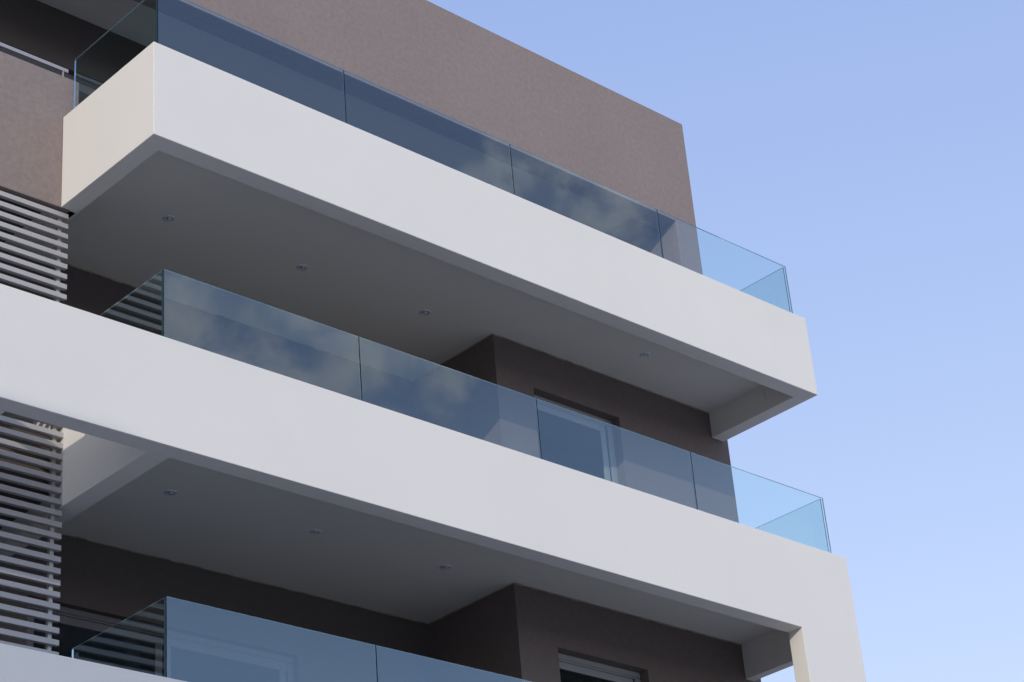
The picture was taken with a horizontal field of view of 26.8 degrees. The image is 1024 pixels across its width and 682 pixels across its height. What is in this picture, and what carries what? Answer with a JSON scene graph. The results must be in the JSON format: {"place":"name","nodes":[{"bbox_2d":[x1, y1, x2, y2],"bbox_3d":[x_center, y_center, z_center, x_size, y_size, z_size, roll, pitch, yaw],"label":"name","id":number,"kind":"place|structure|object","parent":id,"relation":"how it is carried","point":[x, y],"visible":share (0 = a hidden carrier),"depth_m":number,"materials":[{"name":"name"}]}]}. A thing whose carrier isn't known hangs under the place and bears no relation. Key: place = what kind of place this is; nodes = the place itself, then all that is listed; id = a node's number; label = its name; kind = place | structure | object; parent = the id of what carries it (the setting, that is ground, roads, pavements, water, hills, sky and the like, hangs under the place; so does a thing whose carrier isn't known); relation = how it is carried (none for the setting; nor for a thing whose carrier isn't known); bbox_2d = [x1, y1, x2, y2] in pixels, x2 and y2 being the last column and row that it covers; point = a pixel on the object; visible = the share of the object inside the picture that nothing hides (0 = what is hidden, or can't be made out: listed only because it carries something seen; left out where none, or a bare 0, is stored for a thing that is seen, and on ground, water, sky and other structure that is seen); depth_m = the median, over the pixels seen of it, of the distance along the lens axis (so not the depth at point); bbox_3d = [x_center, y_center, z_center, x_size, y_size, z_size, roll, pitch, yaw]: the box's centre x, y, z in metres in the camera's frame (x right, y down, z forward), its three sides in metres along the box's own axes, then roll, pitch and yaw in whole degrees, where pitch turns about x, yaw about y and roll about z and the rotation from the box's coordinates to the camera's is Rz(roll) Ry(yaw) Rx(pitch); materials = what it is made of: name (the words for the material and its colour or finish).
{"place":"outdoors","nodes":[
{"label":"outdoors","id":0,"kind":"place"},
{"bbox_2d":[0,0,865,681],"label":"apartment building","id":1,"kind":"structure","parent":0,"point":[262,440],"depth_m":22.76,"materials":[{"name":"paint"}]},
{"bbox_2d":[0,190,68,654],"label":"louvre screen","id":2,"kind":"object","parent":1,"relation":"attached to","point":[50,546],"visible":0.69,"depth_m":19.17,"materials":[{"name":"metal"}]},
{"bbox_2d":[0,47,99,95],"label":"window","id":3,"kind":"structure","parent":1,"relation":"in","point":[87,88],"depth_m":23.42,"materials":[{"name":"metal"}]},
{"bbox_2d":[26,605,293,681],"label":"window","id":4,"kind":"structure","parent":1,"relation":"in","point":[284,665],"depth_m":21.24,"materials":[{"name":"metal"}]},
{"bbox_2d":[163,215,174,221],"bbox_3d":[-3.449,-1.227,21.613,0.120,0.014,0.120,20,-37,-39],"label":"recessed downlight","id":5,"kind":"object","parent":1,"relation":"attached to","point":[168,218],"visible":1,"depth_m":21.61,"materials":[{"name":"metal"}]},
{"bbox_2d":[164,490,176,495],"bbox_3d":[-3.207,1.427,20.192,0.120,0.014,0.120,20,-37,-39],"label":"recessed downlight","id":6,"kind":"object","parent":1,"relation":"attached to","point":[170,492],"visible":1,"depth_m":20.18,"materials":[{"name":"metal"}]},
{"bbox_2d":[72,596,530,681],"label":"glass balustrade","id":7,"kind":"object","parent":1,"relation":"on","point":[165,639],"visible":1,"depth_m":18.25,"materials":[{"name":"teal"}]},
{"bbox_2d":[297,264,307,270],"bbox_3d":[-2.210,-0.773,22.668,0.120,0.014,0.120,20,-37,-39],"label":"recessed downlight","id":8,"kind":"object","parent":1,"relation":"attached to","point":[301,267],"visible":1,"depth_m":22.66,"materials":[{"name":"metal"}]},
{"bbox_2d":[309,529,320,534],"bbox_3d":[-1.945,1.891,21.266,0.120,0.014,0.120,20,-37,-39],"label":"recessed downlight","id":9,"kind":"object","parent":1,"relation":"attached to","point":[315,532],"visible":1,"depth_m":21.25,"materials":[{"name":"metal"}]},
{"bbox_2d":[420,310,429,314],"bbox_3d":[-0.960,-0.313,23.733,0.120,0.014,0.120,20,-37,-39],"label":"recessed downlight","id":10,"kind":"object","parent":1,"relation":"attached to","point":[424,312],"visible":1,"depth_m":23.72,"materials":[{"name":"metal"}]},
{"bbox_2d":[74,0,792,312],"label":"glass balustrade","id":11,"kind":"object","parent":1,"relation":"on","point":[441,114],"visible":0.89,"depth_m":22.69,"materials":[{"name":"teal"}]},
{"bbox_2d":[440,565,450,569],"bbox_3d":[-0.691,2.351,22.334,0.120,0.014,0.120,20,-37,-39],"label":"recessed downlight","id":12,"kind":"object","parent":1,"relation":"attached to","point":[444,567],"visible":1,"depth_m":22.32,"materials":[{"name":"metal"}]},
{"bbox_2d":[99,269,831,552],"bbox_3d":[-0.220,1.188,22.298,9.134,0.719,1.459,20,-37,-39],"label":"glass balustrade","id":13,"kind":"object","parent":1,"relation":"on","point":[358,343],"visible":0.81,"depth_m":21.57,"materials":[{"name":"teal"}]},
{"bbox_2d":[534,395,618,483],"bbox_3d":[0.726,1.682,24.446,1.384,2.063,0.070,20,-37,-39],"label":"window","id":14,"kind":"structure","parent":1,"relation":"in","point":[605,430],"depth_m":25.01,"materials":[{"name":"metal"}]},
{"bbox_2d":[558,653,640,681],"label":"window","id":15,"kind":"structure","parent":1,"relation":"in","point":[566,662],"depth_m":23.42,"materials":[{"name":"metal"}]},
{"bbox_2d":[640,352,649,356],"bbox_3d":[1.548,0.161,25.034,0.120,0.014,0.120,20,-37,-39],"label":"recessed downlight","id":16,"kind":"object","parent":1,"relation":"attached to","point":[645,354],"visible":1,"depth_m":25.02,"materials":[{"name":"metal"}]},
{"bbox_2d":[427,0,1023,681],"label":"sky","id":17,"kind":"structure","parent":0,"point":[871,151],"materials":[{"name":"blue"}]}
]}

